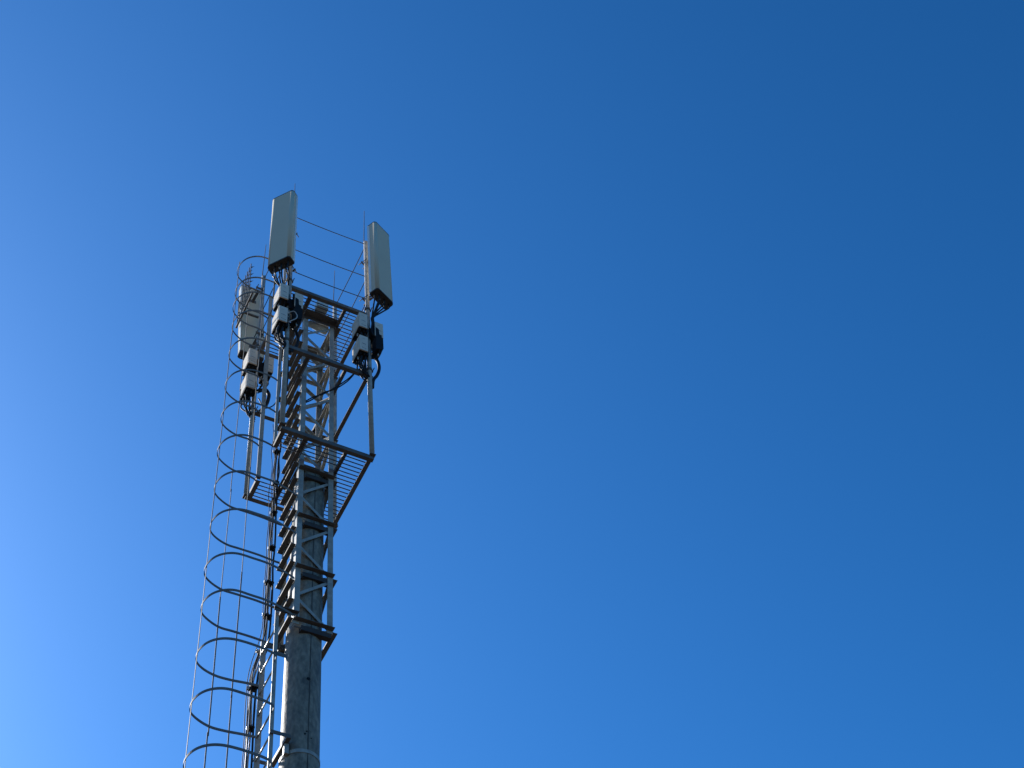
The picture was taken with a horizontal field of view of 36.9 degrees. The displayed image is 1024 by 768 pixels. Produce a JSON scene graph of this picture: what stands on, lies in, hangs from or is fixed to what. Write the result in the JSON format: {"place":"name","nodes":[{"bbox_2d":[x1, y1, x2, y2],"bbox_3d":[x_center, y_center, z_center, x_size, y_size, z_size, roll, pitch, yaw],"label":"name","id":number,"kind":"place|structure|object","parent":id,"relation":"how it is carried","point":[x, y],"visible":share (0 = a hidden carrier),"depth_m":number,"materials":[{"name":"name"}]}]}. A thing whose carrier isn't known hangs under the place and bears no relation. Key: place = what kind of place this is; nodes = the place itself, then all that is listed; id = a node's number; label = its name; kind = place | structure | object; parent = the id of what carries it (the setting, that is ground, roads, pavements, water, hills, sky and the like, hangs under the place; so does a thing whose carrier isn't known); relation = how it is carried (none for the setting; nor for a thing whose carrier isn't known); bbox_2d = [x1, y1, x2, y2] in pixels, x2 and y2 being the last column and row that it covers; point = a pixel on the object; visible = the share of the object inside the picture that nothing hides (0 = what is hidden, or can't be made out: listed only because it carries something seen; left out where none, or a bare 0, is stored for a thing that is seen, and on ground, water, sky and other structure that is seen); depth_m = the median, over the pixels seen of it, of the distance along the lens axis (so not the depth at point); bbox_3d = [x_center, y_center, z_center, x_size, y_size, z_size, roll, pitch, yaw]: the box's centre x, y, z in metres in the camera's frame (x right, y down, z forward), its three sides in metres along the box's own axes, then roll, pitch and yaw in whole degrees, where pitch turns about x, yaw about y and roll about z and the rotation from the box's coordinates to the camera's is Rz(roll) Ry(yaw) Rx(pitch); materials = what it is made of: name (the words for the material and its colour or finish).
{"place":"outdoors","nodes":[
{"label":"outdoors","id":0,"kind":"place"},
{"bbox_2d":[244,448,275,767],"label":"feeder cable","id":1,"kind":"object","parent":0,"point":[265,618],"visible":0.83,"depth_m":18.87,"materials":[{"name":"black rubber"}]},
{"bbox_2d":[262,613,269,620],"bbox_3d":[-3.011,2.869,18.901,0.122,0.056,0.122,-3,-56,-5],"label":"cable hanger","id":2,"kind":"object","parent":1,"relation":"attached to","point":[263,614],"visible":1,"depth_m":18.89,"materials":[{"name":"metal"}]},
{"bbox_2d":[0,0,1023,767],"label":"sky","id":3,"kind":"structure","parent":0,"point":[698,391],"materials":[{"name":"blue"}]},
{"bbox_3d":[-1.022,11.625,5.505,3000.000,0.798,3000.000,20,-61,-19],"label":"ground","id":4,"kind":"structure","parent":0,"visible":0},
{"bbox_2d":[279,470,324,767],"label":"concrete pole","id":5,"kind":"object","parent":4,"relation":"on","point":[301,711],"visible":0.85,"depth_m":17.68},
{"bbox_2d":[253,605,319,767],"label":"access ladder","id":6,"kind":"object","parent":5,"relation":"attached to","point":[284,745],"visible":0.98,"depth_m":17.10,"materials":[{"name":"metal"}]},
{"bbox_2d":[246,724,254,732],"bbox_3d":[-2.923,3.848,17.125,0.087,0.056,0.130,20,-61,-19],"label":"cable hanger","id":7,"kind":"object","parent":6,"relation":"attached to","point":[250,728],"visible":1,"depth_m":17.12,"materials":[{"name":"metal"}]},
{"bbox_2d":[273,309,340,661],"bbox_3d":[-2.784,1.151,21.117,0.728,7.075,0.728,20,-61,-19],"label":"lattice mast","id":8,"kind":"object","parent":5,"relation":"attached to","point":[288,546],"visible":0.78,"depth_m":20.52,"materials":[{"name":"metal"}]},
{"bbox_2d":[183,256,297,767],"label":"safety cage","id":9,"kind":"object","parent":8,"relation":"attached to","point":[229,590],"visible":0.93,"depth_m":18.80,"materials":[{"name":"metal"}]},
{"bbox_2d":[247,685,257,692],"bbox_3d":[-2.971,3.505,17.633,0.120,0.056,0.120,-23,-57,9],"label":"cable hanger","id":10,"kind":"object","parent":9,"relation":"attached to","point":[249,688],"visible":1,"depth_m":17.62,"materials":[{"name":"metal"}]},
{"bbox_2d":[268,544,275,551],"bbox_3d":[-3.124,2.136,19.945,0.095,0.056,0.130,20,-61,-19],"label":"cable hanger","id":11,"kind":"object","parent":8,"relation":"attached to","point":[272,547],"visible":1,"depth_m":19.94,"materials":[{"name":"metal"}]},
{"bbox_2d":[244,425,373,528],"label":"service platform","id":12,"kind":"structure","parent":8,"relation":"attached to","point":[344,450],"depth_m":20.82,"materials":[{"name":"metal"}]},
{"bbox_2d":[242,247,265,498],"bbox_3d":[-3.980,-0.453,24.020,0.110,7.212,0.140,20,-61,-19],"label":"mounting pipe","id":13,"kind":"object","parent":12,"relation":"attached to","point":[252,416],"visible":0.67,"depth_m":22.73,"materials":[{"name":"metal"}]},
{"bbox_2d":[235,264,258,327],"bbox_3d":[-4.279,-1.514,25.411,0.275,1.341,0.756,20,-61,-19],"label":"barbed rod row","id":14,"kind":"object","parent":13,"relation":"attached to","point":[247,300],"visible":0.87,"depth_m":25.18,"materials":[{"name":"metal"}]},
{"bbox_2d":[240,371,255,402],"bbox_3d":[-3.946,0.061,23.063,0.191,0.489,0.286,20,-61,-19],"label":"radio unit","id":15,"kind":"object","parent":13,"relation":"attached to","point":[248,386],"visible":0.86,"depth_m":22.94,"materials":[{"name":"metal"}]},
{"bbox_2d":[242,348,257,377],"bbox_3d":[-4.007,-0.303,23.604,0.191,0.489,0.286,20,-61,-19],"label":"radio unit","id":16,"kind":"object","parent":13,"relation":"attached to","point":[250,361],"visible":0.74,"depth_m":23.50,"materials":[{"name":"metal"}]},
{"bbox_2d":[237,284,264,361],"bbox_3d":[-4.206,-1.093,25.136,0.413,2.077,0.500,21,-61,-22],"label":"panel antenna","id":17,"kind":"object","parent":13,"relation":"attached to","point":[254,302],"visible":0.43,"depth_m":25.00,"materials":[{"name":"plastic"}]},
{"bbox_2d":[256,388,270,412],"bbox_3d":[-3.726,0.270,23.014,0.212,0.707,0.068,20,-61,-19],"label":"cable loop","id":18,"kind":"object","parent":13,"relation":"attached to","point":[268,397],"visible":0.64,"depth_m":23.12,"materials":[{"name":"rubber"}]},
{"bbox_2d":[258,357,273,383],"bbox_3d":[-3.819,-0.200,23.725,0.191,0.489,0.286,20,-61,-19],"label":"radio unit","id":19,"kind":"object","parent":13,"relation":"attached to","point":[270,367],"visible":0.48,"depth_m":23.63,"materials":[{"name":"metal"}]},
{"bbox_2d":[243,447,274,767],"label":"feeder cable","id":20,"kind":"object","parent":12,"relation":"attached to","point":[264,612],"visible":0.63,"depth_m":19.01,"materials":[{"name":"rubber"}]},
{"bbox_2d":[246,448,277,767],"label":"feeder cable","id":21,"kind":"object","parent":12,"relation":"attached to","point":[266,629],"visible":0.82,"depth_m":18.56,"materials":[{"name":"black rubber"}]},
{"bbox_2d":[245,376,280,767],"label":"feeder cable","id":22,"kind":"object","parent":12,"relation":"attached to","point":[266,602],"visible":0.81,"depth_m":18.92,"materials":[{"name":"rubber"}]},
{"bbox_2d":[247,431,278,767],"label":"feeder cable","id":23,"kind":"object","parent":12,"relation":"attached to","point":[266,634],"visible":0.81,"depth_m":18.68,"materials":[{"name":"black rubber"}]},
{"bbox_2d":[264,579,271,586],"bbox_3d":[-3.067,2.526,19.406,0.128,0.056,0.123,-4,-56,-4],"label":"cable hanger","id":24,"kind":"object","parent":23,"relation":"attached to","point":[270,582],"visible":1,"depth_m":19.39,"materials":[{"name":"metal"}]},
{"bbox_2d":[241,427,273,767],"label":"feeder cable","id":25,"kind":"object","parent":24,"relation":"attached to","point":[262,615],"visible":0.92,"depth_m":18.73,"materials":[{"name":"rubber"}]},
{"bbox_2d":[255,297,272,479],"bbox_3d":[-3.678,-0.078,22.899,0.070,4.857,0.060,20,-61,-19],"label":"guard post","id":26,"kind":"object","parent":12,"relation":"on","point":[261,429],"visible":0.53,"depth_m":22.59,"materials":[{"name":"metal"}]},
{"bbox_2d":[255,464,277,710],"bbox_3d":[-2.665,4.960,15.682,0.036,18.811,0.227,-30,-58,14],"label":"feeder cable","id":27,"kind":"object","parent":12,"relation":"attached to","point":[275,506],"visible":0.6,"depth_m":20.96,"materials":[{"name":"rubber"}]},
{"bbox_2d":[272,269,285,444],"bbox_3d":[-3.404,-0.545,22.617,0.070,4.857,0.060,20,-61,-19],"label":"guard post","id":28,"kind":"object","parent":12,"relation":"on","point":[278,385],"visible":0.61,"depth_m":21.70,"materials":[{"name":"metal"}]},
{"bbox_2d":[278,266,294,427],"bbox_3d":[-3.395,-1.450,23.417,0.110,7.212,0.140,20,-61,-19],"label":"mounting pipe","id":29,"kind":"object","parent":12,"relation":"attached to","point":[284,381],"visible":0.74,"depth_m":21.57,"materials":[{"name":"metal"}]},
{"bbox_2d":[274,333,283,345],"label":"radio cable","id":30,"kind":"object","parent":29,"relation":"attached to","point":[279,342],"visible":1,"depth_m":22.04,"materials":[{"name":"rubber"}]},
{"bbox_2d":[271,305,288,335],"bbox_3d":[-3.379,-0.904,22.479,0.191,0.489,0.286,20,-61,-19],"label":"radio unit","id":31,"kind":"object","parent":29,"relation":"attached to","point":[280,318],"visible":0.92,"depth_m":22.37,"materials":[{"name":"metal"}]},
{"bbox_2d":[276,325,281,345],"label":"radio cable","id":32,"kind":"object","parent":31,"relation":"hanging from","point":[278,336],"visible":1,"depth_m":22.05,"materials":[{"name":"rubber"}]},
{"bbox_2d":[281,326,284,342],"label":"radio cable","id":33,"kind":"object","parent":31,"relation":"hanging from","point":[282,328],"visible":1,"depth_m":22.09,"materials":[{"name":"rubber"}]},
{"bbox_2d":[280,331,286,348],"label":"radio cable","id":34,"kind":"object","parent":31,"relation":"hanging from","point":[285,343],"visible":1,"depth_m":22.01,"materials":[{"name":"rubber"}]},
{"bbox_2d":[273,283,289,311],"bbox_3d":[-3.440,-1.268,23.021,0.191,0.489,0.286,20,-61,-19],"label":"radio unit","id":35,"kind":"object","parent":29,"relation":"attached to","point":[282,295],"visible":0.88,"depth_m":22.91,"materials":[{"name":"paint"}]},
{"bbox_2d":[267,190,298,273],"bbox_3d":[-3.605,-2.339,24.611,0.413,2.337,0.432,-24,-57,10],"label":"panel antenna","id":36,"kind":"object","parent":29,"relation":"attached to","point":[282,244],"visible":0.94,"depth_m":24.35,"materials":[{"name":"plastic"}]},
{"bbox_2d":[287,262,289,284],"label":"jumper cable","id":37,"kind":"object","parent":36,"relation":"hanging from","point":[288,272],"visible":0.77,"depth_m":23.27,"materials":[{"name":"rubber"}]},
{"bbox_2d":[288,327,299,352],"bbox_3d":[-3.182,-0.632,22.352,0.188,0.744,0.078,20,-61,-19],"label":"cable loop","id":38,"kind":"object","parent":29,"relation":"attached to","point":[297,340],"visible":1,"depth_m":22.38,"materials":[{"name":"rubber"}]},
{"bbox_2d":[288,292,303,321],"bbox_3d":[-3.261,-1.142,22.986,0.191,0.489,0.286,20,-61,-19],"label":"radio unit","id":39,"kind":"object","parent":29,"relation":"attached to","point":[291,305],"visible":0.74,"depth_m":22.94,"materials":[{"name":"paint"}]},
{"bbox_2d":[290,297,302,327],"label":"power unit","id":40,"kind":"object","parent":39,"relation":"attached to","point":[298,309],"visible":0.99,"depth_m":22.63,"materials":[{"name":"metal"}]},
{"bbox_2d":[333,271,339,524],"bbox_3d":[-2.822,-0.025,24.438,0.110,7.212,0.140,20,-61,-19],"label":"vertical pole","id":41,"kind":"object","parent":12,"relation":"attached to","point":[335,419],"visible":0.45,"depth_m":23.58,"materials":[{"name":"metal"}]},
{"bbox_2d":[363,211,375,457],"bbox_3d":[-2.236,-1.023,23.835,0.110,7.212,0.140,20,-61,-19],"label":"mounting pipe","id":42,"kind":"object","parent":12,"relation":"attached to","point":[367,310],"visible":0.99,"depth_m":22.67,"materials":[{"name":"metal"}]},
{"bbox_2d":[293,271,364,298],"bbox_3d":[-2.861,-1.548,24.096,1.305,0.034,0.014,20,-61,-19],"label":"guard wire","id":43,"kind":"object","parent":42,"relation":"attached to","point":[328,285],"visible":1,"depth_m":24.08,"materials":[{"name":"metal"}]},
{"bbox_2d":[296,250,364,276],"bbox_3d":[-2.928,-1.942,24.683,1.305,0.034,0.014,20,-61,-19],"label":"guard wire","id":44,"kind":"object","parent":42,"relation":"attached to","point":[329,263],"visible":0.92,"depth_m":24.67,"materials":[{"name":"metal"}]},
{"bbox_2d":[298,218,363,243],"bbox_3d":[-3.030,-2.552,25.593,1.305,0.034,0.014,20,-61,-19],"label":"guard wire","id":45,"kind":"object","parent":42,"relation":"attached to","point":[330,231],"visible":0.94,"depth_m":25.57,"materials":[{"name":"metal"}]},
{"bbox_2d":[337,249,363,301],"bbox_3d":[-2.744,-1.839,26.103,0.014,0.034,1.305,20,-61,-19],"label":"guard wire","id":46,"kind":"object","parent":42,"relation":"attached to","point":[350,275],"visible":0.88,"depth_m":26.09,"materials":[{"name":"metal"}]},
{"bbox_2d":[337,281,364,335],"bbox_3d":[-2.641,-1.229,25.194,0.014,0.034,1.305,20,-61,-19],"label":"guard wire","id":47,"kind":"object","parent":42,"relation":"attached to","point":[352,306],"visible":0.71,"depth_m":25.12,"materials":[{"name":"metal"}]},
{"bbox_2d":[352,312,367,340],"bbox_3d":[-2.304,-0.851,23.435,0.191,0.489,0.286,20,-61,-19],"label":"radio unit","id":48,"kind":"object","parent":42,"relation":"attached to","point":[360,324],"visible":0.84,"depth_m":23.32,"materials":[{"name":"metal"}]},
{"bbox_2d":[352,335,368,364],"bbox_3d":[-2.243,-0.488,22.893,0.191,0.489,0.286,20,-61,-19],"label":"radio unit","id":49,"kind":"object","parent":42,"relation":"attached to","point":[360,348],"visible":0.99,"depth_m":22.78,"materials":[{"name":"metal"}]},
{"bbox_2d":[360,355,365,371],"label":"radio cable","id":50,"kind":"object","parent":49,"relation":"hanging from","point":[362,363],"visible":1,"depth_m":22.48,"materials":[{"name":"rubber"}]},
{"bbox_2d":[358,359,372,377],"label":"radio cable","id":51,"kind":"object","parent":49,"relation":"hanging from","point":[363,371],"visible":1,"depth_m":22.49,"materials":[{"name":"rubber"}]},
{"bbox_2d":[364,356,367,378],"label":"radio cable","id":52,"kind":"object","parent":42,"relation":"attached to","point":[365,365],"visible":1,"depth_m":22.50,"materials":[{"name":"rubber"}]},
{"bbox_2d":[368,322,382,349],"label":"radio unit","id":53,"kind":"object","parent":42,"relation":"attached to","point":[379,326],"visible":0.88,"depth_m":23.36,"materials":[{"name":"metal"}]},
{"bbox_2d":[359,221,392,308],"bbox_3d":[-2.255,-1.857,25.026,0.460,2.317,0.403,-35,-59,16],"label":"panel antenna","id":54,"kind":"object","parent":42,"relation":"attached to","point":[379,271],"visible":1,"depth_m":24.78,"materials":[{"name":"plastic"}]},
{"bbox_2d":[371,295,378,357],"bbox_3d":[-2.077,-0.878,23.427,0.123,1.498,0.224,20,-61,-19],"label":"jumper cable","id":55,"kind":"object","parent":54,"relation":"hanging from","point":[372,319],"visible":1,"depth_m":23.73,"materials":[{"name":"rubber"}]},
{"bbox_2d":[372,296,380,358],"bbox_3d":[-2.043,-0.873,23.434,0.221,1.498,0.119,-39,-61,18],"label":"jumper cable","id":56,"kind":"object","parent":54,"relation":"hanging from","point":[374,313],"visible":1,"depth_m":23.83,"materials":[{"name":"rubber"}]},
{"bbox_2d":[373,300,381,358],"bbox_3d":[-2.047,-0.839,23.457,0.154,1.498,0.120,-20,-56,7],"label":"jumper cable","id":57,"kind":"object","parent":54,"relation":"hanging from","point":[374,321],"visible":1,"depth_m":23.73,"materials":[{"name":"rubber"}]},
{"bbox_2d":[371,301,384,359],"bbox_3d":[-2.045,-0.864,23.440,0.238,1.497,0.119,-31,-58,14],"label":"jumper cable","id":58,"kind":"object","parent":54,"relation":"hanging from","point":[376,312],"visible":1,"depth_m":23.88,"materials":[{"name":"rubber"}]},
{"bbox_2d":[374,305,389,359],"bbox_3d":[-1.997,-0.802,23.487,0.298,1.498,0.108,5,-57,-10],"label":"jumper cable","id":59,"kind":"object","parent":54,"relation":"hanging from","point":[382,312],"visible":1,"depth_m":23.94,"materials":[{"name":"rubber"}]},
{"bbox_2d":[371,356,380,388],"bbox_3d":[-2.015,-0.167,22.629,0.181,0.848,0.073,6,-57,-11],"label":"cable loop","id":60,"kind":"object","parent":42,"relation":"attached to","point":[375,377],"visible":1,"depth_m":22.64,"materials":[{"name":"rubber"}]},
{"bbox_2d":[372,327,383,356],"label":"power unit","id":61,"kind":"object","parent":42,"relation":"attached to","point":[377,344],"visible":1,"depth_m":23.03,"materials":[{"name":"metal"}]},
{"bbox_2d":[252,345,366,441],"bbox_3d":[-2.952,0.154,22.605,1.364,0.077,1.304,20,-61,-19],"label":"support frame","id":62,"kind":"object","parent":8,"relation":"attached to","point":[308,355],"visible":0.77,"depth_m":22.45,"materials":[{"name":"metal"}]},
{"bbox_2d":[286,364,288,394],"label":"slung cable","id":63,"kind":"object","parent":62,"relation":"hanging from","point":[287,377],"visible":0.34,"depth_m":21.90,"materials":[{"name":"rubber"}]},
{"bbox_2d":[257,285,365,378],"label":"service platform","id":64,"kind":"structure","parent":8,"relation":"attached to","point":[310,296],"depth_m":23.89,"materials":[{"name":"metal"}]},
{"bbox_2d":[313,301,327,315],"bbox_3d":[-2.966,-1.153,23.945,0.276,0.148,0.194,20,-61,-19],"label":"equipment box","id":65,"kind":"object","parent":64,"relation":"on","point":[321,306],"visible":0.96,"depth_m":23.88,"materials":[{"name":"metal"}]},
{"bbox_2d":[308,320,328,334],"bbox_3d":[-2.981,-0.823,23.843,0.406,0.366,0.172,20,-61,-19],"label":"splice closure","id":66,"kind":"object","parent":8,"relation":"attached to","point":[315,326],"visible":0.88,"depth_m":23.88,"materials":[{"name":"plastic"}]},
{"bbox_2d":[285,369,359,425],"bbox_3d":[-2.771,0.074,22.315,1.272,1.017,0.306,-16,-56,5],"label":"slung cable","id":67,"kind":"object","parent":8,"relation":"hanging from","point":[327,391],"visible":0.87,"depth_m":22.05,"materials":[{"name":"rubber"}]},
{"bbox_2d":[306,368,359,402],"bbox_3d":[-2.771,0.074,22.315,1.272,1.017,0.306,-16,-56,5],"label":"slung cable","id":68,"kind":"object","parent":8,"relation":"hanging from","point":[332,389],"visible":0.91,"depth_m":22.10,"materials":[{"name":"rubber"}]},
{"bbox_3d":[-1.884,10.055,7.863,0.124,0.056,0.130,20,-61,-19],"label":"cable hanger","id":69,"kind":"object","parent":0,"visible":0},
{"bbox_2d":[250,368,282,767],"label":"feeder cable","id":70,"kind":"object","parent":69,"relation":"attached to","point":[253,724],"visible":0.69,"depth_m":19.12,"materials":[{"name":"rubber"}]}
]}

